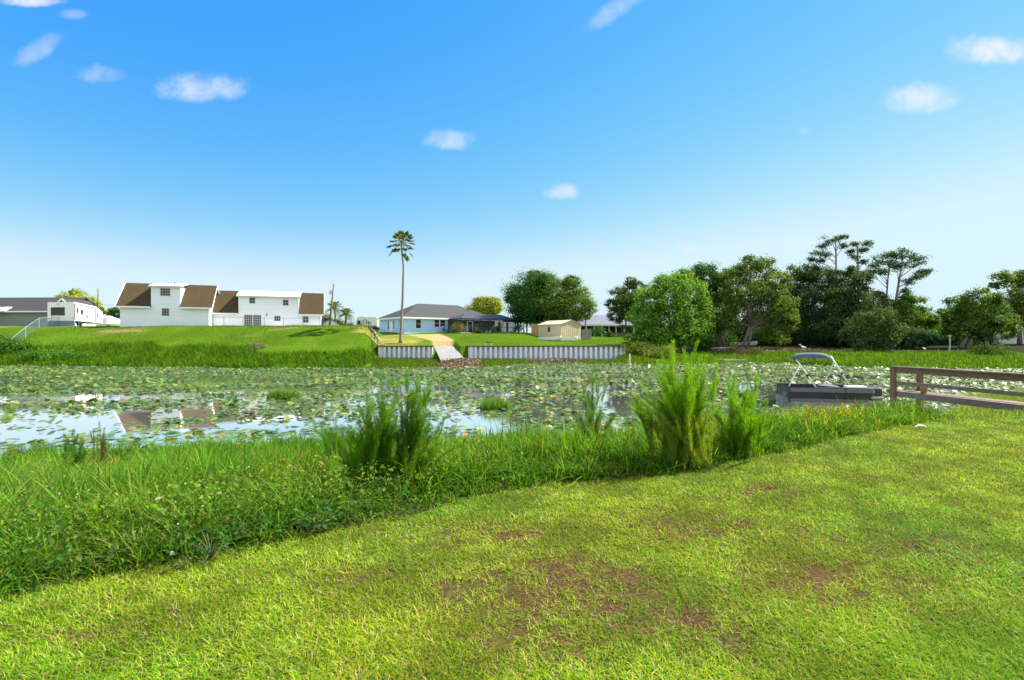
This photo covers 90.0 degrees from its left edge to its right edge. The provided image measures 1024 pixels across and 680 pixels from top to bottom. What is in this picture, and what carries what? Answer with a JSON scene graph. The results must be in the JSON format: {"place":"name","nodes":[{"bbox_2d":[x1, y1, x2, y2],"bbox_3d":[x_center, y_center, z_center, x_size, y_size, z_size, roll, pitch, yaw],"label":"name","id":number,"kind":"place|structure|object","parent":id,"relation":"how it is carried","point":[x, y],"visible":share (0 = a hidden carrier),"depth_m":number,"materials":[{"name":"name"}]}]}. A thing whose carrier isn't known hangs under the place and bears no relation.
{"place":"outdoors","nodes":[
{"label":"outdoors","id":0,"kind":"place"},
{"bbox_2d":[0,325,1023,679],"bbox_3d":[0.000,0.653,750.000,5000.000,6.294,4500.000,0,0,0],"label":"ground","id":1,"kind":"structure","parent":0,"point":[306,339],"depth_m":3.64,"materials":[{"name":"plant"}]},
{"bbox_2d":[0,333,49,354],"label":"garden bush","id":2,"kind":"object","parent":1,"relation":"on","point":[6,344],"visible":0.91,"depth_m":63.14,"materials":[{"name":"green plant"}]},
{"bbox_2d":[14,347,79,361],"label":"garden bush","id":3,"kind":"object","parent":1,"relation":"on","point":[42,354],"visible":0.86,"depth_m":59.53,"materials":[{"name":"green plant"}]},
{"bbox_2d":[30,549,66,572],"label":"leafy plant","id":4,"kind":"object","parent":1,"relation":"on","point":[60,557],"visible":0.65,"depth_m":3.46,"materials":[{"name":"green plant"}]},
{"bbox_2d":[0,297,106,325],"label":"grey house","id":5,"kind":"structure","parent":1,"relation":"on","point":[21,311],"depth_m":102.65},
{"bbox_2d":[61,428,87,470],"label":"tall weed","id":6,"kind":"object","parent":1,"relation":"on","point":[81,456],"visible":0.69,"depth_m":8.58,"materials":[{"name":"green plant"}]},
{"bbox_2d":[47,302,102,325],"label":"camper trailer","id":7,"kind":"object","parent":1,"relation":"on","point":[68,314],"visible":0.99,"depth_m":83.07,"materials":[{"name":"grey"}]},
{"bbox_2d":[52,349,101,360],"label":"garden bush","id":8,"kind":"object","parent":1,"relation":"on","point":[74,355],"visible":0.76,"depth_m":59.26,"materials":[{"name":"green plant"}]},
{"bbox_2d":[56,288,106,311],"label":"yellow tree","id":9,"kind":"object","parent":1,"relation":"on","point":[72,292],"visible":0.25,"depth_m":129.40,"materials":[{"name":"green plant"}]},
{"bbox_2d":[89,421,108,466],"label":"tall weed","id":10,"kind":"object","parent":1,"relation":"on","point":[102,451],"visible":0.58,"depth_m":8.38,"materials":[{"name":"green plant"}]},
{"bbox_2d":[95,316,119,325],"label":"covered boat","id":11,"kind":"object","parent":1,"relation":"on","point":[110,321],"visible":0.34,"depth_m":103.19,"materials":[{"name":"white fabric"}]},
{"bbox_2d":[90,545,129,568],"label":"leafy plant","id":12,"kind":"object","parent":1,"relation":"on","point":[97,558],"visible":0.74,"depth_m":3.60,"materials":[{"name":"green plant"}]},
{"bbox_2d":[105,307,119,318],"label":"tree","id":13,"kind":"object","parent":1,"relation":"on","point":[113,311],"visible":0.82,"depth_m":134.46,"materials":[{"name":"green plant"}]},
{"bbox_2d":[127,509,174,538],"bbox_3d":[-2.968,1.520,4.186,0.379,0.245,0.321,0,0,-36],"label":"leafy plant","id":14,"kind":"object","parent":1,"relation":"on","point":[150,522],"visible":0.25,"depth_m":4.20,"materials":[{"name":"green plant"}]},
{"bbox_2d":[169,550,196,568],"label":"leafy plant","id":15,"kind":"object","parent":1,"relation":"on","point":[183,565],"visible":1,"depth_m":3.60,"materials":[{"name":"green plant"}]},
{"bbox_2d":[0,339,380,367],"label":"marsh grass","id":16,"kind":"structure","parent":1,"relation":"on","point":[248,357],"depth_m":58.39,"materials":[{"name":"plant"}]},
{"bbox_2d":[15,324,372,349],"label":"hilltop lawn grass","id":17,"kind":"structure","parent":1,"relation":"on","point":[285,326],"depth_m":72.74,"materials":[{"name":"plant"}]},
{"bbox_2d":[185,529,232,563],"bbox_3d":[-2.216,1.510,3.732,0.312,0.198,0.326,0,0,0],"label":"leafy plant","id":18,"kind":"object","parent":1,"relation":"on","point":[209,554],"visible":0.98,"depth_m":3.73,"materials":[{"name":"green plant"}]},
{"bbox_2d":[115,282,323,326],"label":"white house","id":19,"kind":"structure","parent":1,"relation":"on","point":[155,304],"depth_m":86.35,"materials":[{"name":"paint"}]},
{"bbox_2d":[160,288,169,295],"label":"window","id":20,"kind":"structure","parent":19,"relation":"in","point":[163,291],"depth_m":82.01,"materials":[{"name":"grey"}]},
{"bbox_2d":[162,308,168,315],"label":"window","id":21,"kind":"structure","parent":19,"relation":"in","point":[165,311],"depth_m":82.06,"materials":[{"name":"grey"}]},
{"bbox_2d":[244,315,252,325],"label":"patio door","id":22,"kind":"structure","parent":19,"relation":"in","point":[248,321],"depth_m":88.29,"materials":[{"name":"grey"}]},
{"bbox_2d":[253,315,260,325],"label":"patio door","id":23,"kind":"structure","parent":19,"relation":"in","point":[256,318],"depth_m":88.75,"materials":[{"name":"grey"}]},
{"bbox_2d":[231,513,268,539],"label":"leafy plant","id":24,"kind":"object","parent":1,"relation":"on","point":[259,528],"visible":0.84,"depth_m":4.09,"materials":[{"name":"green plant"}]},
{"bbox_2d":[246,341,267,348],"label":"garden bush","id":25,"kind":"object","parent":1,"relation":"on","point":[256,344],"visible":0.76,"depth_m":62.87,"materials":[{"name":"plant"}]},
{"bbox_2d":[298,503,344,531],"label":"leafy plant","id":26,"kind":"object","parent":1,"relation":"on","point":[321,523],"visible":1,"depth_m":4.22,"materials":[{"name":"green plant"}]},
{"bbox_2d":[322,312,339,324],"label":"bushy tree","id":27,"kind":"object","parent":1,"relation":"on","point":[324,318],"visible":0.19,"depth_m":127.39,"materials":[{"name":"green plant"}]},
{"bbox_2d":[329,284,334,324],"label":"utility pole","id":28,"kind":"object","parent":1,"relation":"on","point":[331,291],"visible":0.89,"depth_m":107.85,"materials":[{"name":"brown wood"}]},
{"bbox_2d":[324,301,343,320],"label":"feather palm","id":29,"kind":"object","parent":1,"relation":"on","point":[336,310],"visible":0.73,"depth_m":121.94,"materials":[{"name":"green plant"}]},
{"bbox_2d":[306,416,364,462],"bbox_3d":[-2.516,1.592,7.365,0.856,1.096,0.822,0,0,-22],"label":"tall weed","id":30,"kind":"object","parent":1,"relation":"on","point":[329,436],"visible":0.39,"depth_m":7.25,"materials":[{"name":"green plant"}]},
{"bbox_2d":[338,308,355,324],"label":"feather palm","id":31,"kind":"object","parent":1,"relation":"on","point":[345,311],"visible":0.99,"depth_m":113.91,"materials":[{"name":"green plant"}]},
{"bbox_2d":[335,497,366,522],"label":"leafy plant","id":32,"kind":"object","parent":1,"relation":"on","point":[350,516],"visible":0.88,"depth_m":4.48,"materials":[{"name":"green plant"}]},
{"bbox_2d":[356,316,378,326],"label":"white truck camper","id":33,"kind":"object","parent":1,"relation":"on","point":[373,321],"visible":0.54,"depth_m":118.38,"materials":[{"name":"grey"}]},
{"bbox_2d":[361,319,377,355],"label":"stair railing","id":34,"kind":"object","parent":1,"relation":"on","point":[374,334],"visible":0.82,"depth_m":74.44,"materials":[{"name":"grey metal"}]},
{"bbox_2d":[337,370,402,494],"bbox_3d":[-1.569,1.010,5.556,0.808,1.413,0.823,0,0,0],"label":"tall weed","id":35,"kind":"object","parent":1,"relation":"on","point":[375,441],"visible":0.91,"depth_m":5.38,"materials":[{"name":"green plant"}]},
{"bbox_2d":[386,230,414,342],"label":"fan palm","id":36,"kind":"object","parent":1,"relation":"on","point":[402,242],"visible":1,"depth_m":74.86,"materials":[{"name":"green plant"}]},
{"bbox_2d":[377,345,433,358],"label":"sea wall","id":37,"kind":"structure","parent":1,"relation":"on","point":[405,351],"depth_m":69.15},
{"bbox_2d":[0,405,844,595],"bbox_3d":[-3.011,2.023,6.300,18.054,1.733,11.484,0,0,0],"label":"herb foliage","id":38,"kind":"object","parent":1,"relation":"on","point":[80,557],"visible":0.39,"depth_m":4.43,"materials":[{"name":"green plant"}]},
{"bbox_2d":[388,368,460,497],"bbox_3d":[-1.064,0.995,5.641,0.738,1.405,0.761,0,0,37],"label":"tall weed","id":39,"kind":"object","parent":1,"relation":"on","point":[414,445],"visible":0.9,"depth_m":5.51,"materials":[{"name":"green plant"}]},
{"bbox_2d":[376,304,515,333],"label":"blue house","id":40,"kind":"structure","parent":1,"relation":"on","point":[426,318],"depth_m":96.44,"materials":[{"name":"grey"}]},
{"bbox_2d":[415,319,420,328],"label":"window","id":41,"kind":"structure","parent":40,"relation":"in","point":[417,321],"depth_m":93.69,"materials":[{"name":"white"}]},
{"bbox_2d":[6,400,891,486],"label":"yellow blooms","id":42,"kind":"object","parent":1,"relation":"on","point":[787,412],"visible":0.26,"depth_m":8.92,"materials":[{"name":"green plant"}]},
{"bbox_2d":[434,346,471,367],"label":"boat ramp","id":43,"kind":"object","parent":1,"relation":"on","point":[448,352],"visible":0.5,"depth_m":67.18,"materials":[{"name":"concrete"}]},
{"bbox_2d":[449,322,468,332],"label":"garden bush","id":44,"kind":"object","parent":1,"relation":"on","point":[458,328],"visible":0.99,"depth_m":92.39,"materials":[{"name":"green plant"}]},
{"bbox_2d":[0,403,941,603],"bbox_3d":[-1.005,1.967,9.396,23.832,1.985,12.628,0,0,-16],"label":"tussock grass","id":45,"kind":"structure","parent":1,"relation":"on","point":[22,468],"depth_m":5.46,"materials":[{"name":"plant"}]},
{"bbox_2d":[0,393,955,598],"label":"bank grass","id":46,"kind":"structure","parent":1,"relation":"on","point":[912,418],"depth_m":5.83,"materials":[{"name":"plant"}]},
{"bbox_2d":[0,450,496,544],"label":"seed heads","id":47,"kind":"object","parent":46,"relation":"on","point":[164,495],"visible":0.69,"depth_m":4.28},
{"bbox_2d":[465,294,504,314],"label":"yellow tree","id":48,"kind":"object","parent":1,"relation":"on","point":[484,305],"visible":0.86,"depth_m":132.53,"materials":[{"name":"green plant"}]},
{"bbox_2d":[370,344,627,367],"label":"wall foot grass","id":49,"kind":"structure","parent":1,"relation":"on","point":[395,362],"depth_m":61.87,"materials":[{"name":"plant"}]},
{"bbox_2d":[512,324,524,331],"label":"garden bush","id":50,"kind":"object","parent":1,"relation":"on","point":[518,327],"visible":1,"depth_m":95.73,"materials":[{"name":"green plant"}]},
{"bbox_2d":[496,265,560,327],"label":"leafy tree","id":51,"kind":"object","parent":1,"relation":"on","point":[518,298],"visible":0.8,"depth_m":97.59,"materials":[{"name":"green plant"}]},
{"bbox_2d":[531,324,537,334],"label":"wooden fence","id":52,"kind":"object","parent":1,"relation":"on","point":[534,329],"visible":0.92,"depth_m":91.34,"materials":[{"name":"orange wood"}]},
{"bbox_2d":[454,345,625,359],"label":"sea wall","id":53,"kind":"structure","parent":1,"relation":"on","point":[580,352],"depth_m":69.15,"materials":[{"name":"metal"}]},
{"bbox_2d":[457,333,629,345],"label":"back lawn grass","id":54,"kind":"structure","parent":1,"relation":"on","point":[590,341],"depth_m":81.34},
{"bbox_2d":[538,336,561,339],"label":"white skiff","id":55,"kind":"object","parent":1,"relation":"on","point":[551,338],"visible":0.92,"depth_m":82.88,"materials":[{"name":"white"}]},
{"bbox_2d":[538,320,581,339],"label":"beige shed","id":56,"kind":"structure","parent":1,"relation":"on","point":[567,328],"depth_m":86.81,"materials":[{"name":"wood"}]},
{"bbox_2d":[534,274,600,322],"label":"leafy tree","id":57,"kind":"object","parent":1,"relation":"on","point":[567,297],"visible":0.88,"depth_m":96.49,"materials":[{"name":"green plant"}]},
{"bbox_2d":[560,336,577,340],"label":"white skiff","id":58,"kind":"object","parent":1,"relation":"on","point":[568,338],"visible":1,"depth_m":82.00,"materials":[{"name":"white"}]},
{"bbox_2d":[574,287,598,328],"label":"leafy tree","id":59,"kind":"object","parent":1,"relation":"on","point":[580,292],"visible":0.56,"depth_m":98.19,"materials":[{"name":"green plant"}]},
{"bbox_2d":[581,329,591,339],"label":"wooden gate","id":60,"kind":"structure","parent":1,"relation":"on","point":[586,334],"depth_m":86.00,"materials":[{"name":"grey wood"}]},
{"bbox_2d":[582,325,605,336],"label":"garden bush","id":61,"kind":"object","parent":1,"relation":"on","point":[597,332],"visible":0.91,"depth_m":97.87,"materials":[{"name":"green plant"}]},
{"bbox_2d":[572,368,616,436],"bbox_3d":[1.373,1.233,8.363,0.872,1.611,0.545,0,0,-11],"label":"tall weed","id":62,"kind":"object","parent":1,"relation":"on","point":[590,416],"visible":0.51,"depth_m":8.34,"materials":[{"name":"green plant"}]},
{"bbox_2d":[603,276,648,335],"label":"leafy tree","id":63,"kind":"object","parent":1,"relation":"on","point":[624,303],"visible":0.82,"depth_m":105.37,"materials":[{"name":"green plant"}]},
{"bbox_2d":[615,339,651,354],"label":"garden bush","id":64,"kind":"object","parent":1,"relation":"on","point":[633,348],"visible":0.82,"depth_m":68.26,"materials":[{"name":"green plant"}]},
{"bbox_2d":[622,328,662,347],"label":"undergrowth bush","id":65,"kind":"object","parent":1,"relation":"on","point":[627,337],"visible":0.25,"depth_m":83.94,"materials":[{"name":"green plant"}]},
{"bbox_2d":[636,343,679,358],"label":"garden bush","id":66,"kind":"object","parent":1,"relation":"on","point":[654,352],"visible":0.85,"depth_m":65.05,"materials":[{"name":"green plant"}]},
{"bbox_2d":[622,267,718,351],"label":"bright tree","id":67,"kind":"object","parent":1,"relation":"on","point":[684,315],"visible":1,"depth_m":74.35,"materials":[{"name":"green plant"}]},
{"bbox_2d":[626,339,725,471],"bbox_3d":[2.089,0.808,6.518,1.427,1.663,0.903,0,0,-9],"label":"tall weed","id":68,"kind":"object","parent":1,"relation":"on","point":[681,426],"visible":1,"depth_m":6.39,"materials":[{"name":"green plant"}]},
{"bbox_2d":[627,319,759,341],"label":"woods","id":69,"kind":"object","parent":1,"relation":"on","point":[739,332],"visible":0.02,"depth_m":129.68,"materials":[{"name":"green plant"}]},
{"bbox_2d":[670,330,719,350],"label":"undergrowth bush","id":70,"kind":"object","parent":1,"relation":"on","point":[706,341],"visible":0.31,"depth_m":80.73,"materials":[{"name":"green plant"}]},
{"bbox_2d":[686,259,741,346],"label":"leafy tree","id":71,"kind":"object","parent":1,"relation":"on","point":[714,281],"visible":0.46,"depth_m":85.08,"materials":[{"name":"green plant"}]},
{"bbox_2d":[702,330,739,347],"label":"undergrowth bush","id":72,"kind":"object","parent":1,"relation":"on","point":[725,337],"visible":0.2,"depth_m":88.89,"materials":[{"name":"green plant"}]},
{"bbox_2d":[603,341,865,353],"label":"leaf litter","id":73,"kind":"object","parent":1,"relation":"on","point":[764,348],"visible":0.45,"depth_m":78.13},
{"bbox_2d":[706,371,771,461],"bbox_3d":[3.237,1.028,6.995,1.107,1.217,0.896,0,0,-27],"label":"tall weed","id":74,"kind":"object","parent":1,"relation":"on","point":[743,433],"visible":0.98,"depth_m":6.92,"materials":[{"name":"green plant"}]},
{"bbox_2d":[731,347,763,355],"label":"garden bush","id":75,"kind":"object","parent":1,"relation":"on","point":[745,351],"visible":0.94,"depth_m":71.53,"materials":[{"name":"green plant"}]},
{"bbox_2d":[712,251,801,347],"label":"oak tree","id":76,"kind":"object","parent":1,"relation":"on","point":[765,288],"visible":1,"depth_m":79.14,"materials":[{"name":"green plant"}]},
{"bbox_2d":[742,326,793,344],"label":"undergrowth bush","id":77,"kind":"object","parent":1,"relation":"on","point":[756,334],"visible":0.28,"depth_m":91.28,"materials":[{"name":"green plant"}]},
{"bbox_2d":[770,321,820,346],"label":"undergrowth bush","id":78,"kind":"object","parent":1,"relation":"on","point":[802,336],"visible":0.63,"depth_m":86.05,"materials":[{"name":"green plant"}]},
{"bbox_2d":[769,262,856,343],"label":"leafy tree","id":79,"kind":"object","parent":1,"relation":"on","point":[809,277],"visible":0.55,"depth_m":88.70,"materials":[{"name":"green plant"}]},
{"bbox_2d":[621,341,1023,368],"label":"meadow grass","id":80,"kind":"structure","parent":1,"relation":"on","point":[934,360],"depth_m":60.59,"materials":[{"name":"plant"}]},
{"bbox_2d":[804,234,849,312],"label":"pine tree","id":81,"kind":"object","parent":1,"relation":"on","point":[827,243],"visible":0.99,"depth_m":91.71,"materials":[{"name":"green plant"}]},
{"bbox_2d":[816,335,856,345],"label":"undergrowth bush","id":82,"kind":"object","parent":1,"relation":"on","point":[831,343],"visible":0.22,"depth_m":86.46,"materials":[{"name":"green plant"}]},
{"bbox_2d":[806,264,900,346],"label":"leafy tree","id":83,"kind":"object","parent":1,"relation":"on","point":[850,304],"visible":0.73,"depth_m":81.78,"materials":[{"name":"green plant"}]},
{"bbox_2d":[844,240,876,276],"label":"pine tree","id":84,"kind":"object","parent":1,"relation":"on","point":[860,250],"visible":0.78,"depth_m":90.88,"materials":[{"name":"green plant"}]},
{"bbox_2d":[834,305,910,351],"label":"dark bush","id":85,"kind":"object","parent":1,"relation":"on","point":[863,335],"visible":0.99,"depth_m":68.33,"materials":[{"name":"green plant"}]},
{"bbox_2d":[866,251,900,306],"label":"pine tree","id":86,"kind":"object","parent":1,"relation":"on","point":[876,264],"visible":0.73,"depth_m":88.42,"materials":[{"name":"green plant"}]},
{"bbox_2d":[885,246,936,305],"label":"pine tree","id":87,"kind":"object","parent":1,"relation":"on","point":[922,272],"visible":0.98,"depth_m":85.34,"materials":[{"name":"green plant"}]},
{"bbox_2d":[888,291,943,332],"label":"leafy tree","id":88,"kind":"object","parent":1,"relation":"on","point":[916,316],"visible":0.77,"depth_m":82.82,"materials":[{"name":"green plant"}]},
{"bbox_2d":[894,325,944,348],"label":"dark bush","id":89,"kind":"object","parent":1,"relation":"on","point":[923,336],"visible":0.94,"depth_m":76.05,"materials":[{"name":"green plant"}]},
{"bbox_2d":[926,315,961,344],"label":"leafy tree","id":90,"kind":"object","parent":1,"relation":"on","point":[942,324],"visible":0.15,"depth_m":87.09,"materials":[{"name":"green plant"}]},
{"bbox_2d":[923,324,965,344],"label":"undergrowth bush","id":91,"kind":"object","parent":1,"relation":"on","point":[947,342],"visible":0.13,"depth_m":87.00,"materials":[{"name":"green plant"}]},
{"bbox_2d":[888,366,1023,411],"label":"wooden fence","id":92,"kind":"object","parent":1,"relation":"on","point":[921,372],"visible":0.84,"depth_m":17.30,"materials":[{"name":"brown wood"}]},
{"bbox_2d":[916,387,1023,419],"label":"shore grass","id":93,"kind":"structure","parent":1,"relation":"on","point":[975,411],"depth_m":11.80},
{"bbox_2d":[934,284,1023,347],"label":"spreading tree","id":94,"kind":"object","parent":1,"relation":"on","point":[981,324],"visible":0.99,"depth_m":78.39,"materials":[{"name":"green plant"}]},
{"bbox_2d":[959,332,1003,344],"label":"undergrowth bush","id":95,"kind":"object","parent":1,"relation":"on","point":[993,340],"visible":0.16,"depth_m":90.71,"materials":[{"name":"green plant"}]},
{"bbox_2d":[965,342,1016,355],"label":"garden bush","id":96,"kind":"object","parent":1,"relation":"on","point":[986,349],"visible":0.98,"depth_m":62.40,"materials":[{"name":"green plant"}]},
{"bbox_2d":[973,325,1023,343],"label":"pale cottage","id":97,"kind":"structure","parent":1,"relation":"on","point":[1011,341],"depth_m":97.64,"materials":[{"name":"white"}]},
{"bbox_2d":[984,268,1023,343],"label":"spreading tree","id":98,"kind":"object","parent":1,"relation":"on","point":[1015,294],"visible":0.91,"depth_m":91.46,"materials":[{"name":"green plant"}]},
{"bbox_2d":[0,363,1023,454],"bbox_3d":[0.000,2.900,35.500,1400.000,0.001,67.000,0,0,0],"label":"water","id":99,"kind":"structure","parent":0,"point":[85,422],"depth_m":23.02,"materials":[{"name":"blue liquid"}]},
{"bbox_2d":[0,442,31,460],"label":"water grass","id":100,"kind":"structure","parent":99,"relation":"on","point":[13,448],"depth_m":12.04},
{"bbox_2d":[22,439,62,459],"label":"water grass","id":101,"kind":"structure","parent":99,"relation":"on","point":[33,446],"depth_m":12.35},
{"bbox_2d":[265,387,303,398],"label":"water grass","id":102,"kind":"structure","parent":99,"relation":"on","point":[275,394],"depth_m":25.28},
{"bbox_2d":[423,357,487,368],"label":"dead lily stems","id":103,"kind":"object","parent":99,"relation":"in","point":[455,362],"visible":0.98,"depth_m":55.10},
{"bbox_2d":[477,395,511,410],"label":"water grass","id":104,"kind":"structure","parent":99,"relation":"on","point":[495,405],"depth_m":21.18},
{"bbox_2d":[0,361,1023,452],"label":"lily pads","id":105,"kind":"object","parent":99,"relation":"on","point":[6,383],"visible":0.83,"depth_m":31.93,"materials":[{"name":"green plant"}]},
{"bbox_2d":[511,357,594,363],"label":"dead lily stems","id":106,"kind":"object","parent":99,"relation":"in","point":[553,360],"visible":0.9,"depth_m":64.90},
{"bbox_2d":[776,353,886,406],"bbox_3d":[14.469,1.825,23.494,4.284,2.470,2.035,0,0,14],"label":"pontoon boat","id":107,"kind":"object","parent":99,"relation":"on","point":[797,393],"visible":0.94,"depth_m":22.75,"materials":[{"name":"silver metal"}]},
{"bbox_2d":[0,0,1023,332],"label":"sky","id":108,"kind":"structure","parent":0,"point":[229,145],"materials":[{"name":"blue"}]},
{"bbox_2d":[573,315,633,338],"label":"lanai house","id":109,"kind":"structure","parent":0,"point":[603,322],"depth_m":114.55,"materials":[{"name":"grey"}]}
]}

